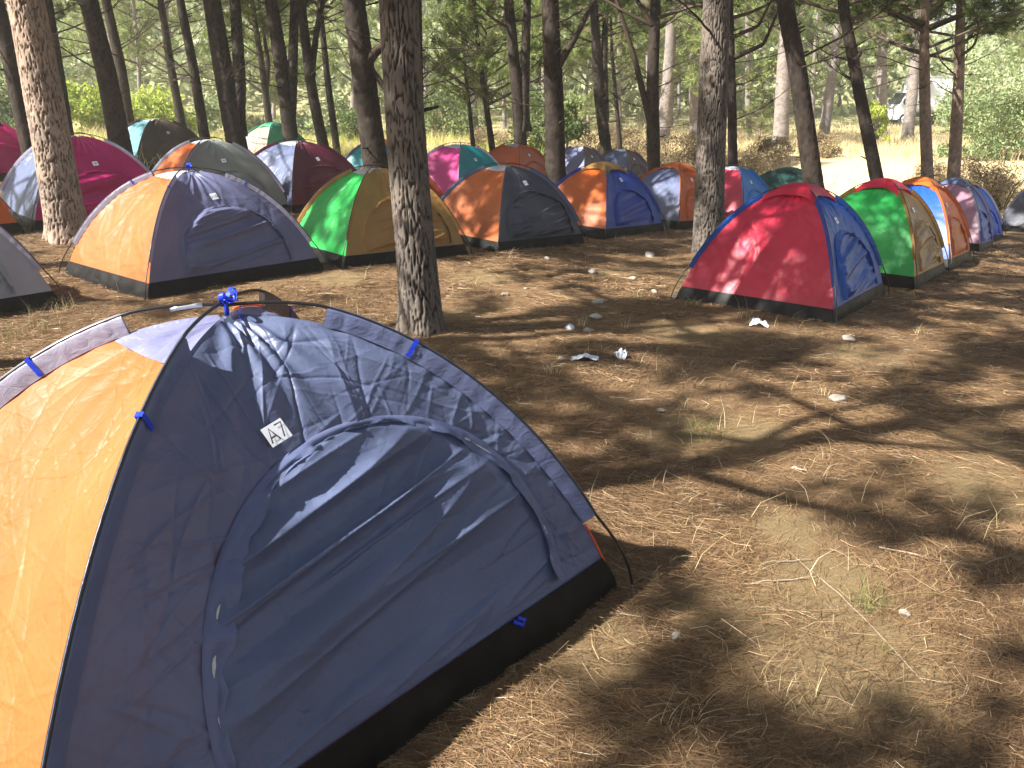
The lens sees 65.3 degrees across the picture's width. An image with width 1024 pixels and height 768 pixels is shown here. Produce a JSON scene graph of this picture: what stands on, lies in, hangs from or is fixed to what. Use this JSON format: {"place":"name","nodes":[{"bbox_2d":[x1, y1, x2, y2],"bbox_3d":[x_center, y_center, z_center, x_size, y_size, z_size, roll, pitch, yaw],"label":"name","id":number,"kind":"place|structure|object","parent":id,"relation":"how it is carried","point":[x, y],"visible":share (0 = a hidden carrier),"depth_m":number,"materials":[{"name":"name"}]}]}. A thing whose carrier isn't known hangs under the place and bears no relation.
{"place":"outdoors","nodes":[
{"label":"outdoors","id":0,"kind":"place"},
{"bbox_2d":[0,0,1023,767],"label":"ground","id":1,"kind":"structure","parent":0,"point":[846,168],"depth_m":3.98,"materials":[{"name":"brown plant"}]},
{"bbox_2d":[0,121,20,180],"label":"dome tent","id":2,"kind":"object","parent":1,"relation":"on","point":[10,152],"visible":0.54,"depth_m":15.64,"materials":[{"name":"fabric"}]},
{"bbox_2d":[0,0,67,154],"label":"pine tree","id":3,"kind":"object","parent":1,"relation":"on","point":[9,63],"visible":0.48,"depth_m":12.99,"materials":[{"name":"brown plant"}]},
{"bbox_2d":[0,225,69,315],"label":"dome tent","id":4,"kind":"object","parent":1,"relation":"on","point":[22,279],"visible":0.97,"depth_m":6.78,"materials":[{"name":"grey fabric"}]},
{"bbox_2d":[6,0,87,244],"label":"pine tree","id":5,"kind":"object","parent":1,"relation":"on","point":[64,214],"visible":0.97,"depth_m":9.29,"materials":[{"name":"brown plant"}]},
{"bbox_2d":[0,0,129,135],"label":"pine tree","id":6,"kind":"object","parent":1,"relation":"on","point":[70,6],"visible":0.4,"depth_m":17.24,"materials":[{"name":"brown plant"}]},
{"bbox_2d":[0,132,154,231],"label":"dome tent","id":7,"kind":"object","parent":1,"relation":"on","point":[106,168],"visible":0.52,"depth_m":11.35,"materials":[{"name":"fabric"}]},
{"bbox_2d":[78,170,132,214],"bbox_3d":[-5.754,-2.713,11.300,1.276,0.573,0.336,-17,27,-42],"label":"door","id":8,"kind":"structure","parent":7,"relation":"in","point":[107,182],"depth_m":11.23,"materials":[{"name":"fabric"}]},
{"bbox_2d":[66,79,105,136],"bbox_3d":[-17.255,-10.857,32.205,2.953,2.740,3.482,0,18,0],"label":"shrub","id":9,"kind":"object","parent":1,"relation":"on","point":[87,110],"visible":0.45,"depth_m":31.32,"materials":[{"name":"green plant"}]},
{"bbox_2d":[47,0,133,154],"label":"pine tree","id":10,"kind":"object","parent":1,"relation":"on","point":[114,115],"visible":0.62,"depth_m":15.73,"materials":[{"name":"brown plant"}]},
{"bbox_2d":[55,0,158,77],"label":"pine tree","id":11,"kind":"object","parent":1,"relation":"on","point":[76,17],"visible":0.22,"depth_m":49.02,"materials":[{"name":"green plant"}]},
{"bbox_2d":[55,0,164,123],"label":"pine tree","id":12,"kind":"object","parent":1,"relation":"on","point":[117,50],"visible":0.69,"depth_m":21.20,"materials":[{"name":"brown plant"}]},
{"bbox_2d":[62,0,200,119],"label":"pine tree","id":13,"kind":"object","parent":1,"relation":"on","point":[124,36],"visible":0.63,"depth_m":34.53,"materials":[{"name":"green plant"}]},
{"bbox_2d":[130,83,197,133],"bbox_3d":[-15.214,-11.457,34.240,4.087,2.690,3.944,0,18,0],"label":"shrub","id":14,"kind":"object","parent":1,"relation":"on","point":[144,104],"visible":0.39,"depth_m":33.26,"materials":[{"name":"green plant"}]},
{"bbox_2d":[128,117,200,169],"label":"dome tent","id":15,"kind":"object","parent":1,"relation":"on","point":[152,138],"visible":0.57,"depth_m":18.85,"materials":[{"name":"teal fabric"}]},
{"bbox_2d":[100,0,228,98],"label":"pine tree","id":16,"kind":"object","parent":1,"relation":"on","point":[174,18],"visible":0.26,"depth_m":43.09,"materials":[{"name":"green plant"}]},
{"bbox_2d":[127,0,223,126],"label":"pine tree","id":17,"kind":"object","parent":1,"relation":"on","point":[177,103],"visible":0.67,"depth_m":22.32,"materials":[{"name":"brown plant"}]},
{"bbox_2d":[58,163,329,300],"bbox_3d":[-3.337,-1.701,8.378,1.724,1.196,2.151,16,23,35],"label":"dome tent","id":18,"kind":"object","parent":1,"relation":"on","point":[169,234],"visible":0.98,"depth_m":7.97,"materials":[{"name":"grey fabric"}]},
{"bbox_2d":[179,206,293,274],"bbox_3d":[-2.830,-1.494,8.069,0.354,0.577,1.276,16,23,35],"label":"door","id":19,"kind":"structure","parent":18,"relation":"in","point":[200,250],"depth_m":8.02,"materials":[{"name":"grey fabric"}]},
{"bbox_2d":[122,0,269,139],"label":"pine tree","id":20,"kind":"object","parent":1,"relation":"on","point":[199,105],"visible":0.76,"depth_m":19.49,"materials":[{"name":"brown plant"}]},
{"bbox_2d":[154,0,263,149],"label":"pine tree","id":21,"kind":"object","parent":1,"relation":"on","point":[231,93],"visible":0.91,"depth_m":16.63,"materials":[{"name":"brown plant"}]},
{"bbox_2d":[152,137,288,207],"bbox_3d":[-4.837,-3.370,12.963,2.097,1.235,1.510,-15,26,-41],"label":"dome tent","id":22,"kind":"object","parent":1,"relation":"on","point":[239,160],"visible":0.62,"depth_m":12.74,"materials":[{"name":"grey fabric"}]},
{"bbox_2d":[186,86,264,136],"bbox_3d":[-14.294,-13.328,39.657,4.038,2.659,3.552,13,22,34],"label":"shrub","id":23,"kind":"object","parent":1,"relation":"on","point":[213,113],"visible":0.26,"depth_m":39.01,"materials":[{"name":"green plant"}]},
{"bbox_2d":[216,0,301,141],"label":"pine tree","id":24,"kind":"object","parent":1,"relation":"on","point":[286,72],"visible":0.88,"depth_m":16.64,"materials":[{"name":"brown plant"}]},
{"bbox_2d":[197,0,321,114],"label":"pine tree","id":25,"kind":"object","parent":1,"relation":"on","point":[271,82],"visible":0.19,"depth_m":37.59,"materials":[{"name":"green plant"}]},
{"bbox_2d":[193,0,343,122],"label":"pine tree","id":26,"kind":"object","parent":1,"relation":"on","point":[251,10],"visible":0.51,"depth_m":24.82,"materials":[{"name":"brown plant"}]},
{"bbox_2d":[246,122,305,151],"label":"dome tent","id":27,"kind":"object","parent":1,"relation":"on","point":[270,132],"visible":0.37,"depth_m":21.29,"materials":[{"name":"green fabric"}]},
{"bbox_2d":[245,0,348,145],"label":"pine tree","id":28,"kind":"object","parent":1,"relation":"on","point":[309,53],"visible":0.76,"depth_m":20.32,"materials":[{"name":"brown plant"}]},
{"bbox_2d":[254,138,356,213],"bbox_3d":[-3.766,-3.734,14.186,1.777,1.215,2.151,14,22,29],"label":"dome tent","id":29,"kind":"object","parent":1,"relation":"on","point":[304,172],"visible":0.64,"depth_m":13.67,"materials":[{"name":"red fabric"}]},
{"bbox_2d":[304,165,341,201],"bbox_3d":[-3.201,-3.516,13.923,0.336,0.572,1.276,14,22,29],"label":"door","id":30,"kind":"structure","parent":29,"relation":"in","point":[314,174],"depth_m":13.71,"materials":[{"name":"red fabric"}]},
{"bbox_2d":[74,127,543,155],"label":"meadow grass","id":31,"kind":"structure","parent":1,"relation":"on","point":[434,142],"depth_m":33.23,"materials":[{"name":"yellow plant"}]},
{"bbox_2d":[252,0,369,153],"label":"pine tree","id":32,"kind":"object","parent":1,"relation":"on","point":[331,111],"visible":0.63,"depth_m":22.38,"materials":[{"name":"brown plant"}]},
{"bbox_2d":[274,94,354,140],"bbox_3d":[-9.305,-12.561,38.033,3.845,2.335,3.659,7,20,20],"label":"shrub","id":33,"kind":"object","parent":1,"relation":"on","point":[303,122],"visible":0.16,"depth_m":37.47,"materials":[{"name":"green plant"}]},
{"bbox_2d":[0,287,633,767],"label":"dome tent","id":34,"kind":"object","parent":1,"relation":"on","point":[268,531],"visible":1,"depth_m":2.12,"materials":[{"name":"fabric"}]},
{"bbox_2d":[202,415,563,767],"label":"door","id":35,"kind":"structure","parent":34,"relation":"in","point":[428,497],"depth_m":2.18,"materials":[{"name":"fabric"}]},
{"bbox_2d":[325,107,358,144],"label":"shrub","id":36,"kind":"object","parent":1,"relation":"on","point":[345,124],"visible":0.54,"depth_m":34.93,"materials":[{"name":"green plant"}]},
{"bbox_2d":[307,0,383,132],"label":"pine tree","id":37,"kind":"object","parent":1,"relation":"on","point":[340,54],"visible":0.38,"depth_m":43.09,"materials":[{"name":"green plant"}]},
{"bbox_2d":[297,164,472,270],"bbox_3d":[-1.641,-2.104,9.792,1.883,1.145,1.402,-15,25,-40],"label":"dome tent","id":38,"kind":"object","parent":1,"relation":"on","point":[347,214],"visible":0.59,"depth_m":9.34,"materials":[{"name":"green fabric"}]},
{"bbox_2d":[362,196,451,251],"bbox_3d":[-1.284,-1.926,9.479,1.276,0.574,0.316,-15,25,-40],"label":"door","id":39,"kind":"structure","parent":38,"relation":"in","point":[378,220],"depth_m":9.30,"materials":[{"name":"fabric"}]},
{"bbox_2d":[337,0,449,168],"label":"pine tree","id":40,"kind":"object","parent":1,"relation":"on","point":[363,57],"visible":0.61,"depth_m":12.05,"materials":[{"name":"brown plant"}]},
{"bbox_2d":[378,0,444,336],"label":"pine tree","id":41,"kind":"object","parent":1,"relation":"on","point":[420,311],"visible":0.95,"depth_m":5.77,"materials":[{"name":"brown plant"}]},
{"bbox_2d":[371,0,503,99],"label":"pine tree","id":42,"kind":"object","parent":1,"relation":"on","point":[420,24],"visible":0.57,"depth_m":16.58,"materials":[{"name":"brown plant"}]},
{"bbox_2d":[423,82,486,139],"bbox_3d":[-2.985,-13.524,39.904,3.826,2.878,4.638,0,18,0],"label":"shrub","id":43,"kind":"object","parent":1,"relation":"on","point":[454,114],"visible":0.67,"depth_m":39.02,"materials":[{"name":"green plant"}]},
{"bbox_2d":[427,142,499,193],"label":"dome tent","id":44,"kind":"object","parent":1,"relation":"on","point":[449,166],"visible":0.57,"depth_m":15.82,"materials":[{"name":"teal fabric"}]},
{"bbox_2d":[422,1,509,147],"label":"pine tree","id":45,"kind":"object","parent":1,"relation":"on","point":[464,97],"visible":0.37,"depth_m":23.96,"materials":[{"name":"green plant"}]},
{"bbox_2d":[422,0,541,129],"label":"pine tree","id":46,"kind":"object","parent":1,"relation":"on","point":[426,19],"visible":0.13,"depth_m":41.76,"materials":[{"name":"green plant"}]},
{"bbox_2d":[422,0,572,151],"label":"pine tree","id":47,"kind":"object","parent":1,"relation":"on","point":[478,72],"visible":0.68,"depth_m":21.92,"materials":[{"name":"green plant"}]},
{"bbox_2d":[0,0,1023,120],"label":"wood","id":48,"kind":"object","parent":1,"relation":"on","point":[631,96],"visible":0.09,"depth_m":58.84,"materials":[{"name":"green plant"}]},
{"bbox_2d":[5,230,1023,586],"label":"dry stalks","id":49,"kind":"object","parent":1,"relation":"on","point":[717,456],"visible":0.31,"depth_m":3.81,"materials":[{"name":"beige plant"}]},
{"bbox_2d":[441,162,588,251],"bbox_3d":[-0.089,-2.519,11.195,1.616,1.145,1.830,20,25,41],"label":"dome tent","id":50,"kind":"object","parent":1,"relation":"on","point":[507,207],"visible":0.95,"depth_m":10.80,"materials":[{"name":"fabric"}]},
{"bbox_2d":[508,190,573,238],"bbox_3d":[0.341,-2.322,10.849,0.353,0.571,1.276,20,25,41],"label":"door","id":51,"kind":"structure","parent":50,"relation":"in","point":[543,219],"depth_m":10.83,"materials":[{"name":"fabric"}]},
{"bbox_2d":[488,142,544,174],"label":"dome tent","id":52,"kind":"object","parent":1,"relation":"on","point":[530,156],"visible":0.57,"depth_m":19.51,"materials":[{"name":"orange fabric"}]},
{"bbox_2d":[14,102,1023,210],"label":"meadow grass","id":53,"kind":"structure","parent":1,"relation":"on","point":[860,149],"depth_m":36.19,"materials":[{"name":"plant"}]},
{"bbox_2d":[448,0,602,183],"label":"pine tree","id":54,"kind":"object","parent":1,"relation":"on","point":[554,59],"visible":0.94,"depth_m":14.84,"materials":[{"name":"brown plant"}]},
{"bbox_2d":[448,0,612,145],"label":"pine tree","id":55,"kind":"object","parent":1,"relation":"on","point":[520,83],"visible":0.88,"depth_m":20.78,"materials":[{"name":"brown plant"}]},
{"bbox_2d":[476,0,617,135],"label":"pine tree","id":56,"kind":"object","parent":1,"relation":"on","point":[569,69],"visible":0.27,"depth_m":35.84,"materials":[{"name":"green plant"}]},
{"bbox_2d":[505,88,589,156],"bbox_3d":[1.309,-9.282,28.633,2.800,2.454,3.346,-13,23,-35],"label":"shrub","id":57,"kind":"object","parent":1,"relation":"on","point":[537,139],"visible":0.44,"depth_m":27.98,"materials":[{"name":"green plant"}]},
{"bbox_2d":[565,144,605,174],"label":"dome tent","id":58,"kind":"object","parent":1,"relation":"on","point":[576,157],"visible":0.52,"depth_m":22.60,"materials":[{"name":"grey fabric"}]},
{"bbox_2d":[518,0,673,154],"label":"pine tree","id":59,"kind":"object","parent":1,"relation":"on","point":[599,57],"visible":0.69,"depth_m":24.51,"materials":[{"name":"green plant"}]},
{"bbox_2d":[566,2,648,148],"bbox_3d":[3.284,-10.795,26.942,2.904,6.683,3.627,-3,19,-10],"label":"pine tree","id":60,"kind":"object","parent":1,"relation":"on","point":[581,51],"visible":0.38,"depth_m":26.80,"materials":[{"name":"green plant"}]},
{"bbox_2d":[555,162,666,238],"bbox_3d":[1.481,-3.068,13.156,1.510,1.151,2.044,17,22,35],"label":"dome tent","id":61,"kind":"object","parent":1,"relation":"on","point":[607,200],"visible":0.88,"depth_m":12.72,"materials":[{"name":"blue fabric"}]},
{"bbox_2d":[614,189,653,225],"bbox_3d":[1.924,-2.865,12.894,0.301,0.534,1.236,17,22,35],"label":"door","id":62,"kind":"structure","parent":61,"relation":"in","point":[629,206],"depth_m":12.87,"materials":[{"name":"blue fabric"}]},
{"bbox_2d":[602,147,646,176],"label":"dome tent","id":63,"kind":"object","parent":1,"relation":"on","point":[635,162],"visible":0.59,"depth_m":24.35,"materials":[{"name":"grey fabric"}]},
{"bbox_2d":[572,2,684,131],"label":"pine tree","id":64,"kind":"object","parent":1,"relation":"on","point":[632,81],"visible":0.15,"depth_m":46.45,"materials":[{"name":"green plant"}]},
{"bbox_2d":[611,126,679,157],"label":"dry bush","id":65,"kind":"object","parent":1,"relation":"on","point":[628,136],"visible":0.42,"depth_m":28.61,"materials":[{"name":"brown plant"}]},
{"bbox_2d":[599,0,702,86],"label":"pine tree","id":66,"kind":"object","parent":1,"relation":"on","point":[662,30],"visible":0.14,"depth_m":43.90,"materials":[{"name":"green plant"}]},
{"bbox_2d":[567,0,746,171],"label":"pine tree","id":67,"kind":"object","parent":1,"relation":"on","point":[649,95],"visible":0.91,"depth_m":18.59,"materials":[{"name":"brown plant"}]},
{"bbox_2d":[617,0,702,143],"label":"pine tree","id":68,"kind":"object","parent":1,"relation":"on","point":[666,98],"visible":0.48,"depth_m":37.21,"materials":[{"name":"brown plant"}]},
{"bbox_2d":[633,130,695,167],"bbox_3d":[5.438,-8.041,27.479,2.670,1.368,3.509,0,18,0],"label":"dry bush","id":69,"kind":"object","parent":1,"relation":"on","point":[688,138],"visible":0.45,"depth_m":27.37,"materials":[{"name":"brown plant"}]},
{"bbox_2d":[640,162,726,229],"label":"dome tent","id":70,"kind":"object","parent":1,"relation":"on","point":[671,186],"visible":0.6,"depth_m":14.45,"materials":[{"name":"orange fabric"}]},
{"bbox_2d":[657,0,729,255],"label":"pine tree","id":71,"kind":"object","parent":1,"relation":"on","point":[709,207],"visible":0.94,"depth_m":9.96,"materials":[{"name":"brown plant"}]},
{"bbox_2d":[660,0,739,140],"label":"pine tree","id":72,"kind":"object","parent":1,"relation":"on","point":[693,107],"visible":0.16,"depth_m":39.39,"materials":[{"name":"brown plant"}]},
{"bbox_2d":[662,0,800,96],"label":"pine tree","id":73,"kind":"object","parent":1,"relation":"on","point":[695,41],"visible":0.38,"depth_m":34.30,"materials":[{"name":"green plant"}]},
{"bbox_2d":[655,0,825,166],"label":"pine tree","id":74,"kind":"object","parent":1,"relation":"on","point":[732,118],"visible":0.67,"depth_m":15.78,"materials":[{"name":"brown plant"}]},
{"bbox_2d":[724,164,769,218],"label":"dome tent","id":75,"kind":"object","parent":1,"relation":"on","point":[743,186],"visible":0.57,"depth_m":15.85,"materials":[{"name":"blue fabric"}]},
{"bbox_2d":[737,85,774,142],"bbox_3d":[11.156,-12.052,36.018,2.419,2.700,2.324,-7,20,-20],"label":"young pine","id":76,"kind":"object","parent":1,"relation":"on","point":[763,93],"visible":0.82,"depth_m":35.86,"materials":[{"name":"green plant"}]},
{"bbox_2d":[725,143,793,175],"bbox_3d":[8.162,-7.354,26.535,2.480,1.229,2.461,0,18,0],"label":"dry bush","id":77,"kind":"object","parent":1,"relation":"on","point":[754,163],"visible":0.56,"depth_m":26.34,"materials":[{"name":"brown plant"}]},
{"bbox_2d":[750,135,799,163],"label":"dry bush","id":78,"kind":"object","parent":1,"relation":"on","point":[771,144],"visible":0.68,"depth_m":27.28,"materials":[{"name":"brown plant"}]},
{"bbox_2d":[670,182,889,325],"bbox_3d":[2.860,-1.424,8.146,1.616,1.231,2.151,14,21,33],"label":"dome tent","id":79,"kind":"object","parent":1,"relation":"on","point":[805,251],"visible":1,"depth_m":7.65,"materials":[{"name":"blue fabric"}]},
{"bbox_2d":[835,230,877,300],"bbox_3d":[3.353,-1.211,7.874,0.314,0.573,1.276,14,21,33],"label":"door","id":80,"kind":"structure","parent":79,"relation":"in","point":[857,275],"depth_m":7.84,"materials":[{"name":"blue fabric"}]},
{"bbox_2d":[760,167,802,190],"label":"dome tent","id":81,"kind":"object","parent":1,"relation":"on","point":[777,177],"visible":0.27,"depth_m":18.70,"materials":[{"name":"green fabric"}]},
{"bbox_2d":[733,0,832,147],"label":"pine tree","id":82,"kind":"object","parent":1,"relation":"on","point":[781,116],"visible":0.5,"depth_m":33.63,"materials":[{"name":"green plant"}]},
{"bbox_2d":[794,130,845,158],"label":"dry bush","id":83,"kind":"object","parent":1,"relation":"on","point":[823,139],"visible":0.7,"depth_m":27.52,"materials":[{"name":"beige plant"}]},
{"bbox_2d":[767,0,896,188],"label":"pine tree","id":84,"kind":"object","parent":1,"relation":"on","point":[808,148],"visible":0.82,"depth_m":12.08,"materials":[{"name":"brown plant"}]},
{"bbox_2d":[797,1,868,120],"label":"pine tree","id":85,"kind":"object","parent":1,"relation":"on","point":[813,82],"visible":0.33,"depth_m":52.48,"materials":[{"name":"green plant"}]},
{"bbox_2d":[798,1,896,134],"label":"pine tree","id":86,"kind":"object","parent":1,"relation":"on","point":[826,113],"visible":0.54,"depth_m":42.97,"materials":[{"name":"green plant"}]},
{"bbox_2d":[773,0,948,179],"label":"pine tree","id":87,"kind":"object","parent":1,"relation":"on","point":[866,124],"visible":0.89,"depth_m":15.89,"materials":[{"name":"green plant"}]},
{"bbox_2d":[868,100,890,145],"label":"shrub","id":88,"kind":"object","parent":1,"relation":"on","point":[877,110],"visible":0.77,"depth_m":35.87,"materials":[{"name":"yellow plant"}]},
{"bbox_2d":[854,6,930,136],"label":"pine tree","id":89,"kind":"object","parent":1,"relation":"on","point":[881,92],"visible":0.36,"depth_m":44.73,"materials":[{"name":"green plant"}]},
{"bbox_2d":[839,178,948,289],"bbox_3d":[4.629,-1.974,10.148,1.563,1.251,2.097,15,21,34],"label":"dome tent","id":90,"kind":"object","parent":1,"relation":"on","point":[898,219],"visible":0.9,"depth_m":9.59,"materials":[{"name":"green fabric"}]},
{"bbox_2d":[914,218,941,271],"bbox_3d":[5.103,-1.750,9.879,0.300,0.575,1.276,15,21,34],"label":"door","id":91,"kind":"structure","parent":90,"relation":"in","point":[924,238],"depth_m":9.83,"materials":[{"name":"brown fabric"}]},
{"bbox_2d":[807,0,1023,178],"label":"pine tree","id":92,"kind":"object","parent":1,"relation":"on","point":[923,26],"visible":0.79,"depth_m":17.58,"materials":[{"name":"green plant"}]},
{"bbox_2d":[862,0,972,140],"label":"pine tree","id":93,"kind":"object","parent":1,"relation":"on","point":[909,118],"visible":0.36,"depth_m":39.29,"materials":[{"name":"green plant"}]},
{"bbox_2d":[887,76,966,125],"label":"box truck","id":94,"kind":"object","parent":1,"relation":"on","point":[896,106],"visible":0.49,"depth_m":53.91,"materials":[{"name":"white paint"}]},
{"bbox_2d":[838,0,1023,178],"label":"pine tree","id":95,"kind":"object","parent":1,"relation":"on","point":[971,11],"visible":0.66,"depth_m":18.65,"materials":[{"name":"green plant"}]},
{"bbox_2d":[901,176,973,270],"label":"dome tent","id":96,"kind":"object","parent":1,"relation":"on","point":[943,204],"visible":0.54,"depth_m":11.59,"materials":[{"name":"orange fabric"}]},
{"bbox_2d":[948,214,967,255],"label":"door","id":97,"kind":"structure","parent":96,"relation":"in","point":[958,237],"depth_m":11.66,"materials":[{"name":"orange fabric"}]},
{"bbox_2d":[908,153,1023,206],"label":"dry bush","id":98,"kind":"object","parent":1,"relation":"on","point":[979,168],"visible":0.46,"depth_m":22.24,"materials":[{"name":"brown plant"}]},
{"bbox_2d":[939,178,995,251],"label":"dome tent","id":99,"kind":"object","parent":1,"relation":"on","point":[969,197],"visible":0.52,"depth_m":14.46,"materials":[{"name":"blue fabric"}]},
{"bbox_2d":[931,33,1023,161],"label":"shrub","id":100,"kind":"object","parent":1,"relation":"on","point":[1000,109],"visible":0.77,"depth_m":25.82,"materials":[{"name":"green plant"}]},
{"bbox_2d":[965,179,1005,240],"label":"dome tent","id":101,"kind":"object","parent":1,"relation":"on","point":[994,210],"visible":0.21,"depth_m":17.12,"materials":[{"name":"blue fabric"}]},
{"bbox_2d":[961,151,1023,209],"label":"dry bush","id":102,"kind":"object","parent":1,"relation":"on","point":[977,178],"visible":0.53,"depth_m":22.02,"materials":[{"name":"brown plant"}]},
{"bbox_2d":[962,92,1023,155],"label":"shrub","id":103,"kind":"object","parent":1,"relation":"on","point":[974,137],"visible":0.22,"depth_m":28.46,"materials":[{"name":"green plant"}]},
{"bbox_2d":[1001,189,1023,231],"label":"dome tent","id":104,"kind":"object","parent":1,"relation":"on","point":[1013,217],"visible":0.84,"depth_m":18.95,"materials":[{"name":"fabric"}]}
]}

